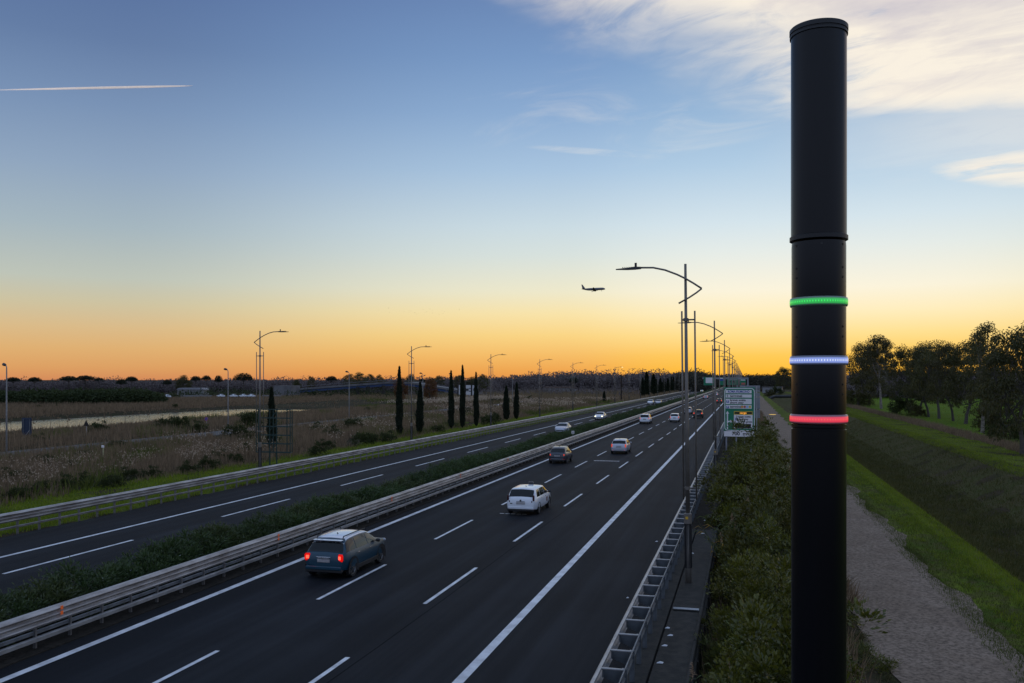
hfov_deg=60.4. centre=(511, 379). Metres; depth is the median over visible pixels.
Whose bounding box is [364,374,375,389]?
broadleaf tree
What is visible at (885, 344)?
broadleaf tree
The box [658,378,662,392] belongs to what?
cypress
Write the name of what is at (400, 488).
oleander
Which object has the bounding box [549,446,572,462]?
hatchback
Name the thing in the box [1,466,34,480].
shrub
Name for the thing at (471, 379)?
broadleaf tree
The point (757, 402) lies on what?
reversed sign
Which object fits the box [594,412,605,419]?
saloon
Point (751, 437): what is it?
shrub
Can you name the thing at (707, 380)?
sign gantry
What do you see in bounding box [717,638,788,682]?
shrub
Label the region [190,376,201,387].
umbrella pine
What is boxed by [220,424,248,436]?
shrub
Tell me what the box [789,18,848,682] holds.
sensor column
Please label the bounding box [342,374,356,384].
broadleaf tree
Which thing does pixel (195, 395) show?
white barrier
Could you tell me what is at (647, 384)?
cypress
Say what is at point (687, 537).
street lamp
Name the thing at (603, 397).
cypress
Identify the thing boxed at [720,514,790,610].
shrub
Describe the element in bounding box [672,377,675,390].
cypress
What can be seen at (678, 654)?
concrete ledge
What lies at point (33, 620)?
guardrail
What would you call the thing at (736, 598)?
shrub
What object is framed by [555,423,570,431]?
saloon
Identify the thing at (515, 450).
oleander
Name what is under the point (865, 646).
weed
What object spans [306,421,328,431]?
shrub
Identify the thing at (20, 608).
oleander
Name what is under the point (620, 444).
hatchback
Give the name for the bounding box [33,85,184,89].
vapour trail
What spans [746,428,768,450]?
shrub
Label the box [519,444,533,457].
oleander
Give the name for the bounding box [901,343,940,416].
broadleaf tree
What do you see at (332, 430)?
shrub
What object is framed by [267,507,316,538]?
oleander
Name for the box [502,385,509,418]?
cypress
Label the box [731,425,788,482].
shrub
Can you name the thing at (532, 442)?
oleander
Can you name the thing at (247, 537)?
oleander
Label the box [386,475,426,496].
oleander
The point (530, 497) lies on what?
taxi
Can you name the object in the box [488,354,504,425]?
street lamp
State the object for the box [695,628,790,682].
shrub
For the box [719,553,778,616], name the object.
shrub
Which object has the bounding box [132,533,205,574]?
oleander
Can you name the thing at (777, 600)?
shrub
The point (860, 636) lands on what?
weed
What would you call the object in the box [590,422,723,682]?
guardrail
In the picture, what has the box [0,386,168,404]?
cane thicket
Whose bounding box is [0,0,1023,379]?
sky
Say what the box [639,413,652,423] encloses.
suv
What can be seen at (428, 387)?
broadleaf tree
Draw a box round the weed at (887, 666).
[864,654,901,674]
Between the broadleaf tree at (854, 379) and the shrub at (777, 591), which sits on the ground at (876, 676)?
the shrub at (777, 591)
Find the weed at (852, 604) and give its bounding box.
[847,601,863,612]
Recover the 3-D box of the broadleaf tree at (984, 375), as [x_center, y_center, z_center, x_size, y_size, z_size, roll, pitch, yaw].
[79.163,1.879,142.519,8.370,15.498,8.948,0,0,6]
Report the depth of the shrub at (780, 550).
33.54 m
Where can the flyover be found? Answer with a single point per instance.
(292, 388)
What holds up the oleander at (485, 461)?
on the central reservation
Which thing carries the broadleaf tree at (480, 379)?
on the ground at (876, 676)
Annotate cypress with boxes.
[266,387,277,447]
[395,365,403,433]
[415,381,423,432]
[447,370,454,427]
[459,365,465,427]
[473,372,479,425]
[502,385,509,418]
[513,382,519,418]
[602,391,605,401]
[639,377,644,395]
[644,371,650,394]
[650,373,656,394]
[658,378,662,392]
[662,378,665,391]
[666,378,669,391]
[669,376,672,390]
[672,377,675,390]
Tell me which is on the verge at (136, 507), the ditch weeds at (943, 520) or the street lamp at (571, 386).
the street lamp at (571, 386)
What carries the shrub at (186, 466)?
on the verge at (136, 507)
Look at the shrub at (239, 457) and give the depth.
84.95 m
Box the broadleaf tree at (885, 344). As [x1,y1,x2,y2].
[851,334,897,408]
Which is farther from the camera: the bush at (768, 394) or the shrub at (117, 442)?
the bush at (768, 394)
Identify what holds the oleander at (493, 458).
on the central reservation
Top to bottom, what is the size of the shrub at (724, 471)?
7.142 m
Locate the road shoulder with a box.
[692,436,733,529]
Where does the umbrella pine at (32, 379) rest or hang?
on the ground at (876, 676)
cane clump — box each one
[688,662,748,682]
[693,513,751,571]
[718,506,783,549]
[719,522,783,554]
[723,614,790,674]
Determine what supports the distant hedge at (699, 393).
on the central reservation
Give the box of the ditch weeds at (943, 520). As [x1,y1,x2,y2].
[847,419,1023,582]
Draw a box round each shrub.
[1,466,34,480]
[1,486,32,499]
[23,479,51,491]
[31,453,55,464]
[47,471,80,488]
[62,459,77,466]
[76,470,97,483]
[87,420,109,432]
[97,474,125,488]
[108,440,126,447]
[118,466,143,479]
[141,465,165,476]
[152,416,174,425]
[169,416,190,428]
[176,460,199,472]
[183,418,208,432]
[195,454,221,470]
[210,448,228,457]
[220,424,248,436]
[225,453,243,462]
[235,441,252,450]
[236,411,264,427]
[237,429,257,440]
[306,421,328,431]
[306,440,331,454]
[320,438,336,447]
[321,424,342,435]
[343,418,363,427]
[350,432,374,445]
[368,433,380,441]
[377,430,397,441]
[431,425,445,431]
[480,416,496,424]
[483,411,502,421]
[693,429,790,540]
[693,608,761,682]
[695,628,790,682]
[700,584,770,661]
[701,415,790,526]
[701,582,787,669]
[702,463,790,554]
[702,640,790,682]
[703,551,790,645]
[703,647,760,682]
[705,501,790,606]
[705,546,890,682]
[708,462,790,580]
[710,449,790,606]
[710,510,864,681]
[712,599,788,680]
[714,442,753,489]
[717,547,747,605]
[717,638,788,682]
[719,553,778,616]
[719,560,786,620]
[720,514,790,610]
[727,437,749,448]
[729,431,790,504]
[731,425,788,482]
[732,549,790,616]
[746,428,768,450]
[753,435,778,452]
[761,425,788,456]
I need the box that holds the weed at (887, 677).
[876,673,893,681]
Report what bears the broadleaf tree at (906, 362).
on the pasture
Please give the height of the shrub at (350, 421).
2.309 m
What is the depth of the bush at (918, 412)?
220.18 m
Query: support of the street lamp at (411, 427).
on the verge at (136, 507)
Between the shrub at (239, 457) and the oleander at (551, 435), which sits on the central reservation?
the oleander at (551, 435)
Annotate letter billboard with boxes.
[457,385,473,395]
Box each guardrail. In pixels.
[0,387,722,654]
[0,390,692,534]
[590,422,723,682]
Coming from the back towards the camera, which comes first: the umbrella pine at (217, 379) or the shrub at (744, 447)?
the umbrella pine at (217, 379)
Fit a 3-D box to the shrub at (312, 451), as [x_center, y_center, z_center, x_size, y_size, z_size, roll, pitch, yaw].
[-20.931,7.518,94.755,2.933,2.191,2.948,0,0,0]
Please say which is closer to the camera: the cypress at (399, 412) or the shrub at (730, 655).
the shrub at (730, 655)
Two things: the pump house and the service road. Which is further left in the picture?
the service road
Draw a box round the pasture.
[846,397,1023,443]
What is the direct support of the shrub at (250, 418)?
on the ground at (876, 676)
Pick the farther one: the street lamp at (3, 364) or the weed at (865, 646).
the street lamp at (3, 364)
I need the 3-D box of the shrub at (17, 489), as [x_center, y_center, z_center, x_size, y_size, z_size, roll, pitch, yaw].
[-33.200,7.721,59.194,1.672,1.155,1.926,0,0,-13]
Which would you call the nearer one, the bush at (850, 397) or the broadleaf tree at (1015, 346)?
the broadleaf tree at (1015, 346)
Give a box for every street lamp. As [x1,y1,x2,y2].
[2,363,7,452]
[224,368,228,429]
[254,329,286,466]
[345,371,349,416]
[407,346,429,439]
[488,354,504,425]
[537,359,551,416]
[570,363,575,410]
[616,263,701,582]
[640,369,645,398]
[683,321,722,482]
[700,339,729,449]
[715,350,733,386]
[718,356,735,378]
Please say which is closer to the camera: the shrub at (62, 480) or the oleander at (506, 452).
the shrub at (62, 480)
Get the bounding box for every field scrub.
[166,387,424,396]
[404,385,639,394]
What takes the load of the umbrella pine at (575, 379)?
on the ground at (876, 676)
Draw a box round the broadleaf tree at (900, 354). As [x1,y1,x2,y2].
[884,343,918,400]
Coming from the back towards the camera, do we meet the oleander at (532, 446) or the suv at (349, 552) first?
the oleander at (532, 446)
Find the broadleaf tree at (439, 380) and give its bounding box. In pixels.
[433,375,445,385]
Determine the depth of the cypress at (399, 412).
124.31 m
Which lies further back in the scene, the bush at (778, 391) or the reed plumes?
the bush at (778, 391)
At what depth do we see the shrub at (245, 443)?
95.91 m
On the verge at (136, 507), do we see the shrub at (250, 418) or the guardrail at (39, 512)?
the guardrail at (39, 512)
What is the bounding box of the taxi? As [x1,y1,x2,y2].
[507,482,550,513]
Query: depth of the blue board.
120.44 m
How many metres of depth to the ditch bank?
98.80 m
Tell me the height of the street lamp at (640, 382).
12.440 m
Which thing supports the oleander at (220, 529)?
on the central reservation
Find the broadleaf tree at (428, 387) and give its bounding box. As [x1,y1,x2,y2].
[422,377,437,401]
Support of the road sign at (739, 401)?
on the ground at (876, 676)
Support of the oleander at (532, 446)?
on the central reservation
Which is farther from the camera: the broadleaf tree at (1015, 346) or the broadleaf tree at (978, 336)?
the broadleaf tree at (978, 336)
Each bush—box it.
[764,389,774,396]
[770,384,783,394]
[846,389,863,405]
[854,391,875,406]
[887,391,919,414]
[907,406,926,416]
[970,407,1006,431]
[981,409,1023,441]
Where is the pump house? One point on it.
(764, 389)
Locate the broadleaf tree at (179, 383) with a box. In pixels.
[173,374,192,388]
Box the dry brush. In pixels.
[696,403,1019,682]
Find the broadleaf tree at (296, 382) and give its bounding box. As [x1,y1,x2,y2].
[293,379,301,387]
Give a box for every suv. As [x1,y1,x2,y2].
[304,527,385,576]
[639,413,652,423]
[693,409,703,417]
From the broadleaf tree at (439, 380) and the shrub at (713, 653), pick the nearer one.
the shrub at (713, 653)
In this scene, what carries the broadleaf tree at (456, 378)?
on the ground at (876, 676)
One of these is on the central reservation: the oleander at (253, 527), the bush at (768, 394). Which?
the oleander at (253, 527)
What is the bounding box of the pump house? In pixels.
[762,387,782,392]
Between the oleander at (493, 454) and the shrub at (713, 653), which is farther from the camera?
the oleander at (493, 454)
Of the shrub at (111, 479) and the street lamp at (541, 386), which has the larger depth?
the street lamp at (541, 386)
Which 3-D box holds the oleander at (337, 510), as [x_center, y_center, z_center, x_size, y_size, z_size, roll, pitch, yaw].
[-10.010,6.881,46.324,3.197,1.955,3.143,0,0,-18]
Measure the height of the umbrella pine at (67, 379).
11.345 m
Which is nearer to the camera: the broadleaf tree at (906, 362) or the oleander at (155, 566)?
the oleander at (155, 566)
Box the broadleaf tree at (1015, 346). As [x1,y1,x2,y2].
[973,323,1023,453]
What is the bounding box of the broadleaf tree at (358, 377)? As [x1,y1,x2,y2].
[351,372,366,383]
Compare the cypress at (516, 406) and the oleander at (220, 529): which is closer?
the oleander at (220, 529)
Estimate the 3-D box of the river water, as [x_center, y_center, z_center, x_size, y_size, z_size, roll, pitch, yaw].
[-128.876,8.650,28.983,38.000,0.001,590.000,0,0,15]
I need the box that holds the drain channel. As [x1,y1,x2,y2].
[673,607,698,611]
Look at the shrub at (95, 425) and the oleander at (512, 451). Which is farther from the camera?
the shrub at (95, 425)
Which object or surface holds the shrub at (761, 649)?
on the ground at (876, 676)
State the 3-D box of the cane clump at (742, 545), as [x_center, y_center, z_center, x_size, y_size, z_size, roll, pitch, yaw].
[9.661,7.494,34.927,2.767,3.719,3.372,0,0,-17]
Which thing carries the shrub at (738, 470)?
on the ground at (876, 676)
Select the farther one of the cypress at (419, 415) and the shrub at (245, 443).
the cypress at (419, 415)
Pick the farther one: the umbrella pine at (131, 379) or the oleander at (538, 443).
the umbrella pine at (131, 379)
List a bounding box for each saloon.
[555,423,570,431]
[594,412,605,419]
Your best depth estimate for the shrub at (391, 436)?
114.66 m
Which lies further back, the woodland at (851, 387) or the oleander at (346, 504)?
the woodland at (851, 387)
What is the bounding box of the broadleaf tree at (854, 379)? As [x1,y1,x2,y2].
[846,340,883,405]
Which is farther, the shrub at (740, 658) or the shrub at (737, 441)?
the shrub at (737, 441)
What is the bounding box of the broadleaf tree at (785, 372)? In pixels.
[772,366,790,391]
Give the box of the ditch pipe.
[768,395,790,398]
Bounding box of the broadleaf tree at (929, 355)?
[909,339,960,418]
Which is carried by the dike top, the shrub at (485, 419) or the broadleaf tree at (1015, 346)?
the broadleaf tree at (1015, 346)
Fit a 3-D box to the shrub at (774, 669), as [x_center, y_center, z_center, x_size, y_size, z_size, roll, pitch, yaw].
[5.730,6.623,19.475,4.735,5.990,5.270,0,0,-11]
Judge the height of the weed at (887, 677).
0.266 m
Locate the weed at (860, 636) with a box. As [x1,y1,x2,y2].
[847,629,869,643]
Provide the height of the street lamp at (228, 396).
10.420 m
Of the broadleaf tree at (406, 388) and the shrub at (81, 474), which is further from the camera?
the broadleaf tree at (406, 388)
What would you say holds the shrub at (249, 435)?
on the ground at (876, 676)
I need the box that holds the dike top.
[784,392,1023,465]
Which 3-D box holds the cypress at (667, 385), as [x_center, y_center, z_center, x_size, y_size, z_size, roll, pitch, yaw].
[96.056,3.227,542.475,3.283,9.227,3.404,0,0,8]
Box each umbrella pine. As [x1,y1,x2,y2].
[5,377,20,390]
[27,377,41,388]
[58,376,77,388]
[76,375,95,389]
[94,377,104,384]
[116,379,126,383]
[125,376,137,388]
[162,379,171,392]
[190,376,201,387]
[202,375,210,383]
[214,375,222,393]
[233,373,253,391]
[326,376,336,385]
[569,377,578,390]
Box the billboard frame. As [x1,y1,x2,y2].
[256,409,292,465]
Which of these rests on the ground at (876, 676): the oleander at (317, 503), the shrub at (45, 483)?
the shrub at (45, 483)
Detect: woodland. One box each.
[0,374,502,392]
[478,368,679,390]
[670,368,790,388]
[846,371,1023,398]
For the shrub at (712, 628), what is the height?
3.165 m
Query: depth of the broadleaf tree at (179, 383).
498.12 m
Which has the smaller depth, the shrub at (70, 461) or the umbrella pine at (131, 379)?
the shrub at (70, 461)
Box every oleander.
[0,573,99,632]
[0,589,49,639]
[0,603,15,645]
[21,556,133,620]
[67,558,153,604]
[109,547,183,587]
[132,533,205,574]
[157,526,237,571]
[182,521,250,565]
[207,525,273,559]
[231,514,285,553]
[241,508,301,545]
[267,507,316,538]
[269,501,324,531]
[287,496,334,518]
[297,493,349,526]
[317,491,365,521]
[342,485,381,503]
[342,494,380,517]
[358,482,399,511]
[358,486,398,506]
[377,482,410,502]
[378,476,415,491]
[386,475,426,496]
[402,469,441,489]
[406,474,437,494]
[420,468,451,488]
[425,460,455,483]
[437,463,463,484]
[440,459,467,478]
[447,454,480,476]
[450,460,475,478]
[458,453,490,472]
[458,456,485,473]
[471,450,502,470]
[474,453,496,471]
[476,452,504,467]
[493,449,512,463]
[494,449,518,462]
[498,446,523,454]
[500,448,522,461]
[507,442,528,451]
[516,441,537,454]
[519,439,539,447]
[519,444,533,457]
[527,439,546,452]
[530,436,550,448]
[536,433,556,441]
[539,437,554,445]
[542,434,566,445]
[565,429,580,433]
[569,427,584,437]
[578,422,594,429]
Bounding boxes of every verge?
[0,396,664,532]
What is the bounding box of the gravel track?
[755,392,1023,682]
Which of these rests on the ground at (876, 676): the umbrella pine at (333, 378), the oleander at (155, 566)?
the umbrella pine at (333, 378)
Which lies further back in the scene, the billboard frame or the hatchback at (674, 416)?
the hatchback at (674, 416)
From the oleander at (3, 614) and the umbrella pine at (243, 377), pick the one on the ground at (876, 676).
the umbrella pine at (243, 377)
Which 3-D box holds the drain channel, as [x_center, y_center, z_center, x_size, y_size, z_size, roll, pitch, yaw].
[5.775,7.603,29.205,0.840,0.070,0.240,0,0,15]
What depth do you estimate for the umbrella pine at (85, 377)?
544.91 m
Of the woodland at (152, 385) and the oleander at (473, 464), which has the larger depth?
the woodland at (152, 385)
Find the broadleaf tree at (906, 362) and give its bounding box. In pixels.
[903,340,938,409]
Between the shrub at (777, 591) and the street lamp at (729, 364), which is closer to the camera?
the shrub at (777, 591)
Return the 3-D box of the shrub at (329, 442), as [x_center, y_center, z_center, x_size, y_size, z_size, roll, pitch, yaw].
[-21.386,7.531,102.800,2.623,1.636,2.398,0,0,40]
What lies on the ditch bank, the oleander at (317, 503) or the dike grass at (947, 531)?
the dike grass at (947, 531)
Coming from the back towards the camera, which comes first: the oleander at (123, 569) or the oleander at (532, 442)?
the oleander at (532, 442)
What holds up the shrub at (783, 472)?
on the ground at (876, 676)
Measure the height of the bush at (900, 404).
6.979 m
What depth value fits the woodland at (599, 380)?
652.86 m
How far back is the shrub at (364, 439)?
108.63 m
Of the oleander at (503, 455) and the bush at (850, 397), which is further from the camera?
the bush at (850, 397)
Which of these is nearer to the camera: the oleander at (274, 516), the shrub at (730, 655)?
the shrub at (730, 655)
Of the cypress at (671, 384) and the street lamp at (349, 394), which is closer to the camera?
the street lamp at (349, 394)
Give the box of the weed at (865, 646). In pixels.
[847,638,884,662]
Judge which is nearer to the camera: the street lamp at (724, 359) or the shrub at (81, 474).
the shrub at (81, 474)
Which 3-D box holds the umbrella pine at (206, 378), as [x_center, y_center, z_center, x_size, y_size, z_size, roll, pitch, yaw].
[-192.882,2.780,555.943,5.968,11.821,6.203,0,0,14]
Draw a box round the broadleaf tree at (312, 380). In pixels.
[306,376,314,386]
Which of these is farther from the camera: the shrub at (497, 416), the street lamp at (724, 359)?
the shrub at (497, 416)
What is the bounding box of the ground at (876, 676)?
[0,380,1023,682]
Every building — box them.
[176,388,208,394]
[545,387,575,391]
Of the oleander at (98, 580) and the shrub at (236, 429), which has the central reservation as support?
the oleander at (98, 580)
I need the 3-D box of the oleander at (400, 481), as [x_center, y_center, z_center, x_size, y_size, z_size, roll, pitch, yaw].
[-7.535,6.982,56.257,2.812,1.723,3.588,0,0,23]
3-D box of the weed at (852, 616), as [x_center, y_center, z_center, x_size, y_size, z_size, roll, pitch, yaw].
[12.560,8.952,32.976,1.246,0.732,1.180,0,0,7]
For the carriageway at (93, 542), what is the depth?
51.55 m
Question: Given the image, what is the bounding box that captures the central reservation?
[0,388,722,668]
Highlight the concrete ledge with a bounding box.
[627,528,718,682]
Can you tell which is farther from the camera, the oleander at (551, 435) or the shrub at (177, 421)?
the shrub at (177, 421)
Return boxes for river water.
[0,409,300,430]
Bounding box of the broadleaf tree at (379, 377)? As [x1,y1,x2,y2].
[374,374,384,388]
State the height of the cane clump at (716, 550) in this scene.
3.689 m
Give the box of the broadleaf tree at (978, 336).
[959,320,1008,432]
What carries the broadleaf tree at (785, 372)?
on the ground at (876, 676)
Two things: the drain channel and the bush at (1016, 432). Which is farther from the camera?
the bush at (1016, 432)
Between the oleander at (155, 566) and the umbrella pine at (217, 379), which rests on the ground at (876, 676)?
the umbrella pine at (217, 379)
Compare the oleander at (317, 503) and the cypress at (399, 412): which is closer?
the oleander at (317, 503)
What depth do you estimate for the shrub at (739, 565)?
25.20 m
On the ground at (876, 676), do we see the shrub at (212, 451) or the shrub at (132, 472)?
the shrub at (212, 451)
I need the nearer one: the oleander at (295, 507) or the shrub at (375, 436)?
the oleander at (295, 507)
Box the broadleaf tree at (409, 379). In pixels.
[404,374,417,390]
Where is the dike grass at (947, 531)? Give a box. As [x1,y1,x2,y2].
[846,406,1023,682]
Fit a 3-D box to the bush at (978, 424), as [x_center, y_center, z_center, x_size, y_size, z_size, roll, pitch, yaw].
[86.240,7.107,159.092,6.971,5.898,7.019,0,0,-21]
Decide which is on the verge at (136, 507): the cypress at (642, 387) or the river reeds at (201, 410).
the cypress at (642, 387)
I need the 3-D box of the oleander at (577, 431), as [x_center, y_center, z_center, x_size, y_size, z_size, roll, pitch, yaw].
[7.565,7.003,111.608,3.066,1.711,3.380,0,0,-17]
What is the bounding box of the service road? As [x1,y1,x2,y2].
[0,400,537,455]
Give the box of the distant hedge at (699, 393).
[688,386,722,397]
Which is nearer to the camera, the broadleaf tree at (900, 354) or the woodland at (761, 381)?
the broadleaf tree at (900, 354)
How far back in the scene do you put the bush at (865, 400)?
307.35 m
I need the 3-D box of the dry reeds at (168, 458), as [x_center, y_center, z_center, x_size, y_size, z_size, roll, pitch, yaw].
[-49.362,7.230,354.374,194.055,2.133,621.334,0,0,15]
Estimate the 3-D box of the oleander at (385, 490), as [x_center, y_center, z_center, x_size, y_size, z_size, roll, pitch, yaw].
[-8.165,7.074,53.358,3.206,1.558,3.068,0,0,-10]
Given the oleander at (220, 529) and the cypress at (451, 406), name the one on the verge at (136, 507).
the cypress at (451, 406)
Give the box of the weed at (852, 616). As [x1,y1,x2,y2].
[847,610,863,628]
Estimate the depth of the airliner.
1327.93 m
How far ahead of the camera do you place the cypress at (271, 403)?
99.42 m
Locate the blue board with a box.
[22,418,31,436]
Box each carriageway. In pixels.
[0,387,716,614]
[0,389,722,682]
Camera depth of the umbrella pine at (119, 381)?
519.00 m
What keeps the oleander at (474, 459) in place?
on the central reservation
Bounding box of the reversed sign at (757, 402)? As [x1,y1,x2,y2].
[740,386,759,442]
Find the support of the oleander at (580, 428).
on the central reservation
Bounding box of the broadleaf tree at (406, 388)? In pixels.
[393,378,408,398]
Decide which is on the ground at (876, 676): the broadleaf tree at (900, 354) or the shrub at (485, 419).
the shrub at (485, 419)
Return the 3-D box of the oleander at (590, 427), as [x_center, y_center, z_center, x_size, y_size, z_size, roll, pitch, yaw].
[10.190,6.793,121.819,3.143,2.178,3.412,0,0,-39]
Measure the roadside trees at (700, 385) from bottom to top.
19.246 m
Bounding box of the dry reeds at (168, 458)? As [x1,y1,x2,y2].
[0,389,680,505]
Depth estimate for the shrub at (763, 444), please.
92.35 m
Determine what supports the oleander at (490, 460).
on the central reservation
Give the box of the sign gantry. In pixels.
[702,377,748,386]
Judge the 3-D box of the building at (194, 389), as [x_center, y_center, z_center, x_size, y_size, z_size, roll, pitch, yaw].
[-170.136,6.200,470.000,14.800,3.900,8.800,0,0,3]
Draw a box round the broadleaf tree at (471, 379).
[465,377,477,384]
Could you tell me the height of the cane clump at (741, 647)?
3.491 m
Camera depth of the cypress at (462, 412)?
144.57 m
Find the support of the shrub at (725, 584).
on the ground at (876, 676)
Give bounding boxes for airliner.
[582,285,604,290]
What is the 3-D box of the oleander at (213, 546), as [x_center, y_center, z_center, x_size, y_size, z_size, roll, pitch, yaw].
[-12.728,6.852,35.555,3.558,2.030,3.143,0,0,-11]
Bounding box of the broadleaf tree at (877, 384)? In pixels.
[856,346,887,399]
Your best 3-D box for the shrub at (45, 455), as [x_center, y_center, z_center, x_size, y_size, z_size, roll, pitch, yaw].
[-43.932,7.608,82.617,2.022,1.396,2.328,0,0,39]
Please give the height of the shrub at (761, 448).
7.797 m
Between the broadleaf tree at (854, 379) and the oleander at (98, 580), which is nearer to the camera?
the oleander at (98, 580)
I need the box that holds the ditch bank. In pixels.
[770,393,1023,575]
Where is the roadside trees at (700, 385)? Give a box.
[669,368,716,391]
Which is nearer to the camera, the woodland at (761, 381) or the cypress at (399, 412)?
the cypress at (399, 412)
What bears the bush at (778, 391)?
on the ditch bank
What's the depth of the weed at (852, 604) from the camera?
34.91 m
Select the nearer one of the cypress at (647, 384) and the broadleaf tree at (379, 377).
the cypress at (647, 384)
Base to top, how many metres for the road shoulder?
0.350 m
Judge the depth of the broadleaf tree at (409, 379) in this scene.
510.22 m
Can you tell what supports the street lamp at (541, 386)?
on the verge at (136, 507)
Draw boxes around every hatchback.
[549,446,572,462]
[611,438,631,453]
[670,413,680,421]
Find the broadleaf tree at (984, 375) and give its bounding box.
[973,346,1023,422]
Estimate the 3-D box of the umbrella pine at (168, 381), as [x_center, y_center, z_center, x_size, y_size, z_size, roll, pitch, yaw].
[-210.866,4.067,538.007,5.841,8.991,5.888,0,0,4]
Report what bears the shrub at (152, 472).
on the verge at (136, 507)
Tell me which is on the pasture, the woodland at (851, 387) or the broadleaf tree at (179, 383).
the woodland at (851, 387)
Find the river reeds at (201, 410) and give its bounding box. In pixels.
[0,397,437,430]
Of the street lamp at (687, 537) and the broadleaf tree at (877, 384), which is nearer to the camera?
the street lamp at (687, 537)
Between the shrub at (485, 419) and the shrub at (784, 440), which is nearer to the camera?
the shrub at (784, 440)
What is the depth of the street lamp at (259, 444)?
74.06 m
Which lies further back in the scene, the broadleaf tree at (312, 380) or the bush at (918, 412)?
the broadleaf tree at (312, 380)
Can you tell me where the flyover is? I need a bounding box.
[274,380,482,395]
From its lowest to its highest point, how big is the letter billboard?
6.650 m
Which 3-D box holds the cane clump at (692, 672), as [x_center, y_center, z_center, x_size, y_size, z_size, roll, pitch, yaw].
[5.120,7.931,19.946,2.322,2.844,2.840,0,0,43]
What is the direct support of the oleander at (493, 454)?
on the central reservation
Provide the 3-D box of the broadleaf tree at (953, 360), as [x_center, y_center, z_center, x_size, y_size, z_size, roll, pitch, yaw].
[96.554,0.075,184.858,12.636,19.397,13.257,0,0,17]
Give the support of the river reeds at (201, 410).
on the ground at (876, 676)
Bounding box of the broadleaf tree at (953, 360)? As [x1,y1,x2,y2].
[937,335,1005,423]
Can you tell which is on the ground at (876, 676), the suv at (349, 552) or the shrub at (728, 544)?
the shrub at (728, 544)
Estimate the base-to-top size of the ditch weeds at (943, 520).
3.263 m
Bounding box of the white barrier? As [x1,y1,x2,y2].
[180,395,211,397]
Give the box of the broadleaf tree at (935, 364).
[926,340,970,420]
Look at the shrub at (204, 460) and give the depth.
79.11 m
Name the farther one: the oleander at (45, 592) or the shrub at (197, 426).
the shrub at (197, 426)
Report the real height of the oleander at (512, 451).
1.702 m
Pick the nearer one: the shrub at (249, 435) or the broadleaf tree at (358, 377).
the shrub at (249, 435)
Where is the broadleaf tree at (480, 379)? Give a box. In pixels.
[478,374,489,389]
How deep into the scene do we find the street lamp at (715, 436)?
64.29 m
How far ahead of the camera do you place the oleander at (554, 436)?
98.78 m
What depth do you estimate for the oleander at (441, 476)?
61.63 m
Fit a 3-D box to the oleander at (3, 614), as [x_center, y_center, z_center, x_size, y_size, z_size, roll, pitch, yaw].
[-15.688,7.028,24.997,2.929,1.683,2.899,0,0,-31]
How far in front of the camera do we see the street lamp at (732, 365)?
157.70 m
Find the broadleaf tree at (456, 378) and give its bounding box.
[453,375,465,386]
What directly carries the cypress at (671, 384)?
on the verge at (136, 507)
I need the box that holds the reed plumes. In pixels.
[0,394,616,485]
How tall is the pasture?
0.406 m
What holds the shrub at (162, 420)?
on the ground at (876, 676)
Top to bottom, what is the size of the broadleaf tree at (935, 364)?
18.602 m
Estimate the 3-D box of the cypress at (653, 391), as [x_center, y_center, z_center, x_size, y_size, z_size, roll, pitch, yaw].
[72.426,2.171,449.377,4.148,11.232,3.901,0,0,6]
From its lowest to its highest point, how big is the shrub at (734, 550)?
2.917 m
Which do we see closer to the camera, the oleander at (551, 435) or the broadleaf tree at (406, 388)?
the oleander at (551, 435)
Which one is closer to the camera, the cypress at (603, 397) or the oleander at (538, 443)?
the oleander at (538, 443)
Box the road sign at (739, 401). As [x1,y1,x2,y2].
[724,387,754,451]
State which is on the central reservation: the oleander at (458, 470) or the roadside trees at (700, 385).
the oleander at (458, 470)

